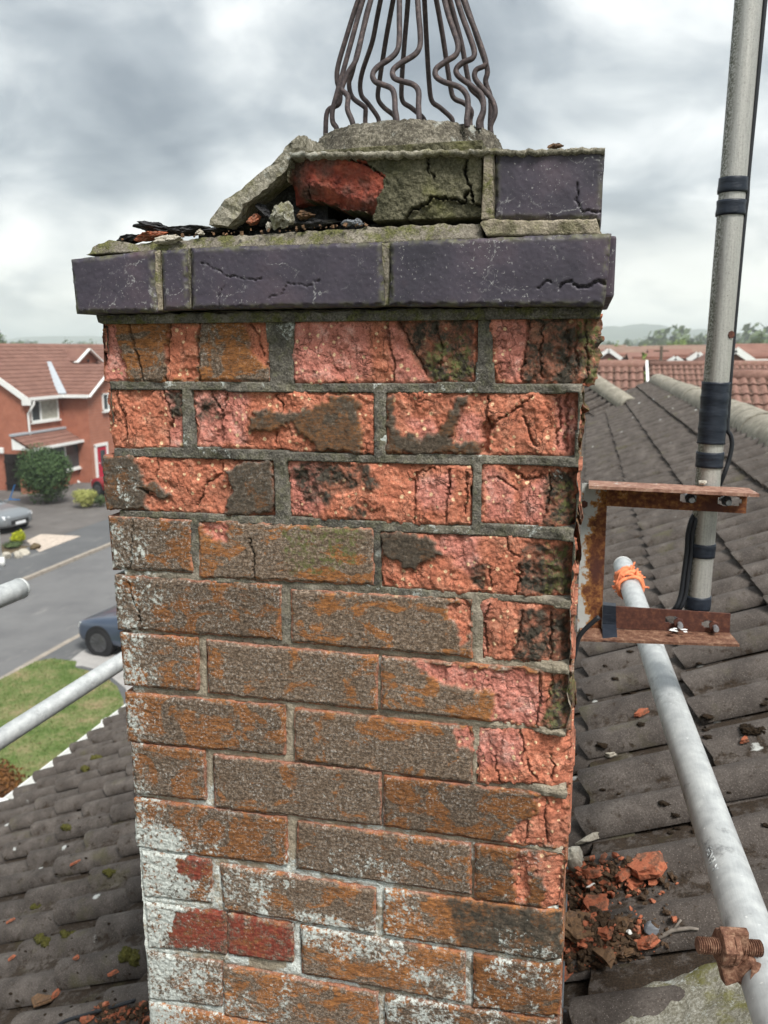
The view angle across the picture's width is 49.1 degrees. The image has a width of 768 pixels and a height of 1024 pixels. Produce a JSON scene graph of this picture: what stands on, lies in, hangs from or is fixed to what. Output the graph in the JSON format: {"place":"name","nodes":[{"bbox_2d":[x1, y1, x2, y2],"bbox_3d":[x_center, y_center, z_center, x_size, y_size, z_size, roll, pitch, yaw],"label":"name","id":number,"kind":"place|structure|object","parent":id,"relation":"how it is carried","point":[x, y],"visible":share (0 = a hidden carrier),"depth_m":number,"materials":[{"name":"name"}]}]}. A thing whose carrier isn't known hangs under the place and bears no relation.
{"place":"outdoors","nodes":[
{"label":"outdoors","id":0,"kind":"place"},
{"bbox_2d":[1,546,29,552],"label":"front garden","id":1,"kind":"object","parent":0,"point":[10,550],"depth_m":30.38,"materials":[{"name":"soil"}]},
{"bbox_2d":[1,540,21,547],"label":"shrub","id":2,"kind":"object","parent":1,"relation":"on","point":[17,543],"visible":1,"depth_m":30.41,"materials":[{"name":"green plant"}]},
{"bbox_2d":[2,336,102,343],"bbox_3d":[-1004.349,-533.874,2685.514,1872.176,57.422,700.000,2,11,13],"label":"hill","id":3,"kind":"structure","parent":0,"point":[61,339],"depth_m":2575.59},
{"bbox_2d":[27,534,79,551],"bbox_3d":[-12.806,1.283,31.287,1.785,0.300,2.642,2,11,13],"label":"paved strip","id":4,"kind":"object","parent":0,"point":[46,541],"visible":0.64,"depth_m":31.60,"materials":[{"name":"concrete"}]},
{"bbox_2d":[0,519,110,584],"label":"pavement","id":5,"kind":"structure","parent":0,"point":[95,535],"depth_m":29.61,"materials":[{"name":"concrete"}]},
{"bbox_2d":[0,539,5,566],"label":"street post","id":6,"kind":"object","parent":5,"relation":"on","point":[2,562],"visible":1,"depth_m":27.77,"materials":[{"name":"white plastic"}]},
{"bbox_2d":[2,552,10,558],"bbox_3d":[-13.017,1.502,28.898,0.313,0.256,0.244,2,11,13],"label":"boulder","id":7,"kind":"object","parent":5,"relation":"on","point":[6,555],"visible":0.85,"depth_m":28.85,"materials":[{"name":"stone"}]},
{"bbox_2d":[13,551,22,557],"bbox_3d":[-12.670,1.492,29.084,0.282,0.329,0.376,-7,13,-30],"label":"boulder","id":8,"kind":"object","parent":5,"relation":"on","point":[17,554],"visible":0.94,"depth_m":28.94,"materials":[{"name":"stone"}]},
{"bbox_2d":[19,549,29,554],"bbox_3d":[-12.641,1.448,29.473,0.445,0.327,0.302,2,11,13],"label":"boulder","id":9,"kind":"object","parent":5,"relation":"on","point":[25,552],"visible":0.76,"depth_m":29.42,"materials":[{"name":"stone"}]},
{"bbox_2d":[30,543,40,549],"bbox_3d":[-12.552,1.274,30.268,0.396,0.356,0.349,2,11,13],"label":"boulder","id":10,"kind":"object","parent":5,"relation":"on","point":[33,546],"visible":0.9,"depth_m":30.15,"materials":[{"name":"stone"}]},
{"bbox_2d":[0,482,121,545],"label":"driveway","id":11,"kind":"structure","parent":0,"point":[65,515],"depth_m":36.69,"materials":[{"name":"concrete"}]},
{"bbox_2d":[0,499,31,530],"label":"parked car","id":12,"kind":"object","parent":11,"relation":"on","point":[12,515],"visible":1,"depth_m":33.15,"materials":[{"name":"silver metal"}]},
{"bbox_2d":[10,529,25,541],"bbox_3d":[-13.504,0.918,31.065,0.620,0.533,0.660,2,11,13],"label":"shrub","id":13,"kind":"object","parent":11,"relation":"on","point":[18,535],"visible":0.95,"depth_m":30.91,"materials":[{"name":"yellow plant"}]},
{"bbox_2d":[12,443,73,504],"bbox_3d":[-15.799,-1.820,39.221,2.779,2.929,3.037,-2,11,-8],"label":"bush","id":14,"kind":"object","parent":11,"relation":"on","point":[43,473],"visible":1,"depth_m":38.64,"materials":[{"name":"green plant"}]},
{"bbox_2d":[71,489,97,507],"bbox_3d":[-13.580,-0.644,38.151,1.063,0.913,1.019,7,13,34],"label":"shrub","id":15,"kind":"object","parent":11,"relation":"on","point":[85,498],"visible":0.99,"depth_m":37.95,"materials":[{"name":"yellow plant"}]},
{"bbox_2d":[91,477,104,495],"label":"parked car","id":16,"kind":"object","parent":11,"relation":"on","point":[97,484],"visible":0.19,"depth_m":41.25,"materials":[{"name":"red paint"}]},
{"bbox_2d":[93,494,105,506],"bbox_3d":[-12.977,-0.533,38.315,0.614,0.626,0.700,2,11,13],"label":"shrub","id":17,"kind":"object","parent":11,"relation":"on","point":[100,501],"visible":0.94,"depth_m":38.22,"materials":[{"name":"green plant"}]},
{"bbox_2d":[0,546,123,676],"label":"road","id":18,"kind":"structure","parent":0,"point":[53,608],"depth_m":23.67,"materials":[{"name":"asphalt"}]},
{"bbox_2d":[0,658,123,784],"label":"lawn","id":19,"kind":"structure","parent":0,"point":[40,737],"depth_m":16.75,"materials":[{"name":"green plant"}]},
{"bbox_2d":[0,757,30,797],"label":"shrub","id":20,"kind":"object","parent":19,"relation":"on","point":[9,782],"visible":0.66,"depth_m":12.93,"materials":[{"name":"brown plant"}]},
{"bbox_2d":[39,637,125,704],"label":"footway","id":21,"kind":"structure","parent":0,"point":[72,649],"depth_m":19.94,"materials":[{"name":"concrete"}]},
{"bbox_2d":[78,605,122,656],"bbox_3d":[-5.106,2.636,19.955,4.297,1.438,2.160,4,12,20],"label":"parked car","id":22,"kind":"object","parent":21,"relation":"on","point":[99,633],"visible":0.28,"depth_m":19.65,"materials":[{"name":"blue paint"}]},
{"bbox_2d":[70,647,132,690],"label":"garden path","id":23,"kind":"structure","parent":0,"point":[86,658],"depth_m":19.45,"materials":[{"name":"concrete"}]},
{"bbox_2d":[290,217,340,230],"bbox_3d":[-0.075,-0.317,0.925,0.058,0.013,0.036,2,11,13],"label":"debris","id":24,"kind":"object","parent":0,"point":[311,223],"visible":0.91,"depth_m":0.92,"materials":[{"name":"black"}]},
{"bbox_2d":[296,210,315,220],"bbox_3d":[-0.085,-0.323,0.915,0.020,0.012,0.021,-3,11,-16],"label":"brick chunk","id":25,"kind":"object","parent":24,"relation":"on","point":[302,215],"visible":1,"depth_m":0.91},
{"bbox_2d":[0,0,767,339],"label":"sky","id":26,"kind":"structure","parent":0,"point":[115,115],"materials":[{"name":"grey"}]},
{"bbox_2d":[598,345,625,352],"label":"gabled house","id":27,"kind":"structure","parent":0,"point":[602,348],"depth_m":147.89,"materials":[{"name":"red tile"}]},
{"bbox_2d":[601,346,705,359],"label":"gabled house","id":28,"kind":"structure","parent":0,"point":[615,352],"depth_m":75.56,"materials":[{"name":"red tile"}]},
{"bbox_2d":[601,324,749,344],"bbox_3d":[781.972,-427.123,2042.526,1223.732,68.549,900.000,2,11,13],"label":"hill","id":29,"kind":"structure","parent":0,"point":[615,334],"depth_m":1904.31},
{"bbox_2d":[695,343,767,360],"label":"gabled house","id":30,"kind":"structure","parent":0,"point":[758,351],"depth_m":46.46,"materials":[{"name":"paint"}]},
{"label":"ground","id":31,"kind":"structure","parent":0,"visible":0},
{"bbox_2d":[0,634,79,678],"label":"kerb","id":32,"kind":"structure","parent":31,"relation":"on","point":[51,650],"depth_m":19.80,"materials":[{"name":"concrete"}]},
{"bbox_2d":[0,343,114,493],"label":"brick house","id":33,"kind":"structure","parent":31,"relation":"on","point":[54,397],"depth_m":44.95,"materials":[{"name":"red brick"}]},
{"bbox_2d":[3,454,24,490],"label":"timber gate","id":34,"kind":"structure","parent":33,"relation":"attached to","point":[9,461],"depth_m":42.74,"materials":[{"name":"wood"}]},
{"bbox_2d":[29,398,61,423],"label":"window","id":35,"kind":"structure","parent":33,"relation":"in","point":[43,410],"depth_m":43.56,"materials":[{"name":"white plastic"}]},
{"bbox_2d":[32,443,81,470],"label":"window","id":36,"kind":"structure","parent":33,"relation":"in","point":[71,450],"depth_m":44.75,"materials":[{"name":"glass"}]},
{"bbox_2d":[97,445,106,476],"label":"door","id":37,"kind":"structure","parent":33,"relation":"in","point":[101,451],"depth_m":46.00,"materials":[{"name":"red paint"}]},
{"bbox_2d":[101,393,109,412],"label":"window","id":38,"kind":"structure","parent":33,"relation":"in","point":[105,406],"depth_m":46.22,"materials":[{"name":"white plastic"}]},
{"bbox_2d":[22,542,110,580],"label":"kerb","id":39,"kind":"structure","parent":31,"relation":"on","point":[61,564],"depth_m":28.45,"materials":[{"name":"concrete"}]},
{"bbox_2d":[0,374,767,1023],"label":"tiled roof","id":40,"kind":"structure","parent":31,"relation":"on","point":[648,434],"depth_m":2.20,"materials":[{"name":"grey tile"}]},
{"bbox_2d":[0,578,29,607],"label":"scaffold tube","id":41,"kind":"object","parent":40,"relation":"attached to","point":[14,590],"visible":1,"depth_m":1.88,"materials":[{"name":"metal"}]},
{"bbox_2d":[33,933,50,948],"bbox_3d":[-0.889,1.120,2.191,0.067,0.029,0.040,2,11,13],"label":"moss cushion","id":42,"kind":"object","parent":40,"relation":"on","point":[42,939],"visible":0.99,"depth_m":2.19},
{"bbox_2d":[31,993,53,1007],"bbox_3d":[-0.794,1.136,1.968,0.077,0.011,0.041,-16,20,-1],"label":"brick fragment","id":43,"kind":"object","parent":40,"relation":"on","point":[37,999],"visible":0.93,"depth_m":1.96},
{"bbox_2d":[51,988,59,999],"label":"brick fragment","id":44,"kind":"object","parent":40,"relation":"on","point":[55,993],"visible":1,"depth_m":1.95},
{"bbox_2d":[0,652,122,749],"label":"scaffold tube","id":45,"kind":"object","parent":40,"relation":"attached to","point":[18,727],"visible":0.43,"depth_m":2.23,"materials":[{"name":"metal"}]},
{"bbox_2d":[60,824,70,830],"bbox_3d":[-1.178,1.174,3.125,0.060,0.026,0.033,2,11,13],"label":"moss cushion","id":46,"kind":"object","parent":40,"relation":"on","point":[65,827],"visible":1,"depth_m":3.12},
{"bbox_2d":[59,929,75,938],"bbox_3d":[-0.823,1.098,2.182,0.051,0.023,0.029,2,11,13],"label":"moss cushion","id":47,"kind":"object","parent":40,"relation":"on","point":[64,933],"visible":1,"depth_m":2.18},
{"bbox_2d":[80,765,89,771],"bbox_3d":[-1.440,1.236,4.044,0.054,0.035,0.041,2,11,13],"label":"moss cushion","id":48,"kind":"object","parent":40,"relation":"on","point":[84,768],"visible":0.98,"depth_m":4.04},
{"bbox_2d":[79,1010,94,1023],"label":"brick fragment","id":49,"kind":"object","parent":40,"relation":"on","point":[85,1019],"visible":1,"depth_m":1.74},
{"bbox_2d":[57,998,135,1023],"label":"roof cable","id":50,"kind":"object","parent":40,"relation":"on","point":[96,1011],"visible":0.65,"depth_m":1.74,"materials":[{"name":"rubber"}]},
{"bbox_2d":[102,868,115,877],"bbox_3d":[-0.814,1.071,2.489,0.050,0.022,0.032,2,11,13],"label":"moss cushion","id":51,"kind":"object","parent":40,"relation":"on","point":[108,872],"visible":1,"depth_m":2.48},
{"bbox_2d":[115,1005,126,1017],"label":"brick fragment","id":52,"kind":"object","parent":40,"relation":"on","point":[122,1008],"visible":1,"depth_m":1.71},
{"bbox_2d":[117,946,140,966],"bbox_3d":[-0.575,1.014,1.914,0.067,0.036,0.046,2,11,13],"label":"moss cushion","id":53,"kind":"object","parent":40,"relation":"on","point":[131,956],"visible":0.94,"depth_m":1.91,"materials":[{"name":"plant"}]},
{"bbox_2d":[71,140,615,1023],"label":"chimney","id":54,"kind":"object","parent":40,"relation":"on","point":[341,470],"visible":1,"depth_m":0.97,"materials":[{"name":"brick"}]},
{"bbox_2d":[116,234,139,243],"bbox_3d":[-0.293,-0.316,0.973,0.044,0.011,0.035,-3,10,14],"label":"mortar lump","id":55,"kind":"object","parent":54,"relation":"on","point":[129,238],"visible":0.53,"depth_m":0.96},
{"bbox_2d":[132,221,167,231],"bbox_3d":[-0.264,-0.327,0.968,0.059,0.014,0.051,9,11,0],"label":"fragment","id":56,"kind":"object","parent":54,"relation":"on","point":[149,226],"visible":0.69,"depth_m":0.95,"materials":[{"name":"stone"}]},
{"bbox_2d":[134,231,167,241],"bbox_3d":[-0.266,-0.310,0.948,0.043,0.010,0.028,-5,10,14],"label":"brick chunk","id":57,"kind":"object","parent":54,"relation":"on","point":[143,236],"visible":0.84,"depth_m":0.94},
{"bbox_2d":[153,234,183,244],"bbox_3d":[-0.237,-0.302,0.931,0.032,0.010,0.018,4,12,20],"label":"mortar lump","id":58,"kind":"object","parent":54,"relation":"on","point":[167,239],"visible":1,"depth_m":0.93,"materials":[{"name":"concrete"}]},
{"bbox_2d":[165,225,210,236],"bbox_3d":[-0.224,-0.323,0.967,0.054,0.012,0.057,-4,10,14],"label":"mortar lump","id":59,"kind":"object","parent":54,"relation":"on","point":[188,230],"visible":0.83,"depth_m":0.95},
{"bbox_2d":[202,222,260,235],"bbox_3d":[-0.175,-0.322,0.957,0.073,0.012,0.046,-4,10,14],"label":"mortar lump","id":60,"kind":"object","parent":54,"relation":"on","point":[245,227],"visible":0.73,"depth_m":0.95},
{"bbox_2d":[121,222,367,239],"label":"crumbs","id":61,"kind":"object","parent":54,"relation":"on","point":[268,230],"visible":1,"depth_m":0.90,"materials":[{"name":"brick"}]},
{"bbox_2d":[246,213,260,225],"bbox_3d":[-0.141,-0.320,0.918,0.016,0.008,0.021,-28,3,17],"label":"brick chunk","id":62,"kind":"object","parent":54,"relation":"on","point":[253,219],"visible":1,"depth_m":0.91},
{"bbox_2d":[255,203,270,218],"bbox_3d":[-0.130,-0.328,0.918,0.023,0.012,0.022,36,17,5],"label":"mortar lump","id":63,"kind":"object","parent":54,"relation":"on","point":[263,210],"visible":0.92,"depth_m":0.91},
{"bbox_2d":[209,135,323,229],"bbox_3d":[-0.130,-0.364,0.938,0.113,0.095,0.089,2,11,13],"label":"mortar slab","id":64,"kind":"object","parent":54,"relation":"on","point":[268,184],"depth_m":0.91,"materials":[{"name":"concrete"}]},
{"bbox_2d":[269,201,294,229],"bbox_3d":[-0.110,-0.319,0.904,0.028,0.031,0.020,-7,13,-33],"label":"mortar lump","id":65,"kind":"object","parent":54,"relation":"on","point":[282,215],"visible":1,"depth_m":0.90,"materials":[{"name":"concrete"}]},
{"bbox_2d":[341,219,354,226],"bbox_3d":[-0.038,-0.306,0.890,0.014,0.008,0.016,-5,12,-23],"label":"stone chip","id":66,"kind":"object","parent":54,"relation":"on","point":[350,222],"visible":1,"depth_m":0.89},
{"bbox_2d":[353,218,363,225],"bbox_3d":[-0.028,-0.306,0.887,0.012,0.008,0.013,2,11,13],"label":"stone chip","id":67,"kind":"object","parent":54,"relation":"on","point":[358,221],"visible":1,"depth_m":0.88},
{"bbox_2d":[318,118,502,149],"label":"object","id":68,"kind":"object","parent":54,"relation":"on","point":[396,132],"visible":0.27,"depth_m":0.95,"materials":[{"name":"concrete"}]},
{"bbox_2d":[323,0,497,134],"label":"bird guard","id":69,"kind":"object","parent":68,"relation":"on","point":[479,90],"visible":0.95,"depth_m":1.02,"materials":[{"name":"metal"}]},
{"bbox_2d":[547,143,563,148],"bbox_3d":[0.172,-0.367,0.842,0.013,0.006,0.020,-7,13,-29],"label":"brick chunk","id":70,"kind":"object","parent":54,"relation":"on","point":[555,145],"visible":0.93,"depth_m":0.84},
{"bbox_2d":[574,615,600,665],"bbox_3d":[0.292,0.200,1.227,0.044,0.104,0.007,2,11,13],"label":"loose cable","id":71,"kind":"object","parent":54,"relation":"attached to","point":[587,626],"visible":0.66,"depth_m":1.22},
{"bbox_2d":[577,480,758,646],"bbox_3d":[0.455,0.087,1.381,0.264,0.287,0.120,2,11,13],"label":"mast bracket","id":72,"kind":"object","parent":54,"relation":"attached to","point":[620,624],"visible":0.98,"depth_m":1.38,"materials":[{"name":"metal"}]},
{"bbox_2d":[684,0,762,620],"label":"aerial mast","id":73,"kind":"object","parent":72,"relation":"attached to","point":[732,191],"visible":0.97,"depth_m":1.29,"materials":[{"name":"metal"}]},
{"bbox_2d":[672,514,697,609],"bbox_3d":[0.482,0.089,1.406,0.089,0.186,0.037,2,11,13],"label":"aerial cable","id":74,"kind":"object","parent":73,"relation":"attached to","point":[686,566],"visible":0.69,"depth_m":1.39,"materials":[{"name":"rubber"}]},
{"bbox_2d":[720,0,767,486],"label":"aerial cable","id":75,"kind":"object","parent":73,"relation":"attached to","point":[756,95],"visible":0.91,"depth_m":1.28,"materials":[{"name":"rubber"}]},
{"bbox_2d":[3,650,767,1020],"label":"moss","id":76,"kind":"object","parent":40,"relation":"on","point":[641,724],"visible":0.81,"depth_m":1.81,"materials":[{"name":"plant"}]},
{"bbox_2d":[93,852,679,1023],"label":"brick crumbs","id":77,"kind":"object","parent":40,"relation":"on","point":[636,928],"visible":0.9,"depth_m":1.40,"materials":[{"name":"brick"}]},
{"bbox_2d":[564,966,573,981],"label":"brick fragment","id":78,"kind":"object","parent":40,"relation":"on","point":[567,975],"visible":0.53,"depth_m":1.27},
{"bbox_2d":[567,846,583,871],"bbox_3d":[0.331,0.604,1.456,0.037,0.055,0.040,-29,23,2],"label":"white stone","id":79,"kind":"object","parent":40,"relation":"on","point":[575,855],"visible":0.68,"depth_m":1.44,"materials":[{"name":"stone"}]},
{"bbox_2d":[565,910,594,943],"bbox_3d":[0.299,0.632,1.282,0.060,0.019,0.072,-26,35,-26],"label":"brick fragment","id":80,"kind":"object","parent":40,"relation":"on","point":[574,933],"visible":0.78,"depth_m":1.27,"materials":[{"name":"brick"}]},
{"bbox_2d":[575,832,598,844],"bbox_3d":[0.389,0.611,1.578,0.068,0.016,0.018,-26,13,-1],"label":"mortar piece","id":81,"kind":"object","parent":40,"relation":"on","point":[591,837],"visible":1,"depth_m":1.57,"materials":[{"name":"concrete"}]},
{"bbox_2d":[581,867,602,878],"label":"brick fragment","id":82,"kind":"object","parent":40,"relation":"on","point":[589,873],"visible":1,"depth_m":1.42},
{"bbox_2d":[581,893,608,911],"bbox_3d":[0.347,0.648,1.367,0.048,0.020,0.080,-16,6,5],"label":"brick fragment","id":83,"kind":"object","parent":40,"relation":"on","point":[600,901],"visible":0.62,"depth_m":1.38,"materials":[{"name":"brick"}]},
{"bbox_2d":[591,943,615,967],"bbox_3d":[0.332,0.654,1.252,0.037,0.015,0.048,-25,23,-10],"label":"brick fragment","id":84,"kind":"object","parent":40,"relation":"on","point":[607,956],"visible":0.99,"depth_m":1.24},
{"bbox_2d":[597,925,613,939],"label":"brick fragment","id":85,"kind":"object","parent":40,"relation":"on","point":[604,933],"visible":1,"depth_m":1.25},
{"bbox_2d":[584,374,635,421],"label":"wing roof","id":86,"kind":"structure","parent":40,"relation":"on","point":[602,395],"depth_m":10.95,"materials":[{"name":"tile"}]},
{"bbox_2d":[605,752,617,757],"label":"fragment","id":87,"kind":"object","parent":40,"relation":"on","point":[610,754],"visible":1,"depth_m":1.88,"materials":[{"name":"concrete"}]},
{"bbox_2d":[609,939,623,950],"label":"brick fragment","id":88,"kind":"object","parent":40,"relation":"on","point":[616,944],"visible":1,"depth_m":1.25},
{"bbox_2d":[615,946,625,957],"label":"brick fragment","id":89,"kind":"object","parent":40,"relation":"on","point":[619,954],"visible":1,"depth_m":1.24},
{"bbox_2d":[615,868,631,881],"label":"brick fragment","id":90,"kind":"object","parent":40,"relation":"on","point":[623,874],"visible":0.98,"depth_m":1.40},
{"bbox_2d":[616,916,632,933],"bbox_3d":[0.359,0.616,1.258,0.029,0.014,0.024,-38,24,-27],"label":"brick fragment","id":91,"kind":"object","parent":40,"relation":"on","point":[622,929],"visible":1,"depth_m":1.25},
{"bbox_2d":[623,946,636,956],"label":"brick fragment","id":92,"kind":"object","parent":40,"relation":"on","point":[628,951],"visible":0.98,"depth_m":1.24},
{"bbox_2d":[624,878,643,887],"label":"brick fragment","id":93,"kind":"object","parent":40,"relation":"on","point":[635,883],"visible":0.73,"depth_m":1.39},
{"bbox_2d":[634,708,648,716],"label":"brick fragment","id":94,"kind":"object","parent":40,"relation":"on","point":[640,712],"visible":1,"depth_m":2.01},
{"bbox_2d":[627,851,666,880],"bbox_3d":[0.444,0.583,1.398,0.073,0.020,0.068,-27,7,-15],"label":"brick fragment","id":95,"kind":"object","parent":40,"relation":"on","point":[650,865],"visible":0.99,"depth_m":1.39,"materials":[{"name":"brick"}]},
{"bbox_2d":[636,932,660,949],"bbox_3d":[0.385,0.630,1.238,0.037,0.013,0.031,-32,12,3],"label":"brick fragment","id":96,"kind":"object","parent":40,"relation":"on","point":[652,940],"visible":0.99,"depth_m":1.23,"materials":[{"name":"brick"}]},
{"bbox_2d":[644,921,659,934],"bbox_3d":[0.396,0.614,1.240,0.026,0.019,0.016,0,11,1],"label":"dark stone","id":97,"kind":"object","parent":40,"relation":"on","point":[650,928],"visible":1,"depth_m":1.23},
{"bbox_2d":[659,919,698,939],"bbox_3d":[0.427,0.615,1.232,0.062,0.034,0.016,2,11,10],"label":"twig","id":98,"kind":"object","parent":40,"relation":"on","point":[675,928],"visible":1,"depth_m":1.23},
{"bbox_2d":[620,962,752,1023],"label":"concrete slab","id":99,"kind":"structure","parent":40,"relation":"on","point":[710,997],"depth_m":1.08,"materials":[{"name":"concrete"}]},
{"bbox_2d":[613,556,767,1023],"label":"scaffold tube","id":100,"kind":"object","parent":40,"relation":"on","point":[739,901],"visible":0.85,"depth_m":1.05,"materials":[{"name":"grey metal"}]},
{"bbox_2d":[612,562,648,599],"bbox_3d":[0.607,0.175,2.071,0.089,0.093,0.123,2,11,13],"label":"twine","id":101,"kind":"object","parent":100,"relation":"attached to","point":[630,572],"visible":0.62,"depth_m":2.04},
{"bbox_2d":[695,926,763,985],"bbox_3d":[0.357,0.436,0.823,0.068,0.082,0.112,10,15,44],"label":"scaffold coupler","id":102,"kind":"object","parent":100,"relation":"attached to","point":[734,951],"visible":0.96,"depth_m":0.80,"materials":[{"name":"metal"}]},
{"bbox_2d":[739,723,765,735],"bbox_3d":[0.727,0.430,1.655,0.049,0.023,0.033,2,11,13],"label":"moss cushion","id":103,"kind":"object","parent":40,"relation":"on","point":[746,729],"visible":1,"depth_m":1.65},
{"bbox_2d":[10,322,767,345],"bbox_3d":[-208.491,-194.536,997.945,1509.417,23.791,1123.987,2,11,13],"label":"woods","id":104,"kind":"object","parent":31,"relation":"on","point":[744,337],"visible":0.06,"depth_m":392.13,"materials":[{"name":"green plant"}]},
{"bbox_2d":[597,360,648,390],"bbox_3d":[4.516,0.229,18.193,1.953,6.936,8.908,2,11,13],"label":"red roof house","id":105,"kind":"structure","parent":31,"relation":"on","point":[623,375],"depth_m":17.24,"materials":[{"name":"tile"}]},
{"bbox_2d":[639,338,650,345],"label":"tree","id":106,"kind":"object","parent":31,"relation":"on","point":[645,342],"visible":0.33,"depth_m":301.01,"materials":[{"name":"green plant"}]},
{"bbox_2d":[624,353,683,363],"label":"gabled house","id":107,"kind":"structure","parent":31,"relation":"on","point":[651,356],"depth_m":57.99,"materials":[{"name":"red tile"}]},
{"bbox_2d":[654,346,668,360],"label":"utility pole","id":108,"kind":"object","parent":31,"relation":"on","point":[661,350],"visible":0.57,"depth_m":52.35,"materials":[{"name":"brown wood"}]},
{"bbox_2d":[646,349,702,360],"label":"gabled house","id":109,"kind":"structure","parent":31,"relation":"on","point":[687,354],"depth_m":60.45,"materials":[{"name":"red tile"}]},
{"bbox_2d":[665,337,686,344],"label":"tree","id":110,"kind":"object","parent":31,"relation":"on","point":[676,342],"visible":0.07,"depth_m":140.75,"materials":[{"name":"green plant"}]},
{"bbox_2d":[648,360,767,386],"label":"red roof house","id":111,"kind":"structure","parent":31,"relation":"on","point":[690,372],"depth_m":23.85,"materials":[{"name":"tile"}]},
{"bbox_2d":[731,369,767,410],"bbox_3d":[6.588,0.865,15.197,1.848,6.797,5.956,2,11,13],"label":"red roof house","id":112,"kind":"structure","parent":31,"relation":"on","point":[750,386],"depth_m":14.37,"materials":[{"name":"tile"}]},
{"bbox_2d":[749,333,764,343],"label":"tree","id":113,"kind":"object","parent":31,"relation":"on","point":[756,340],"visible":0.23,"depth_m":128.44,"materials":[{"name":"green plant"}]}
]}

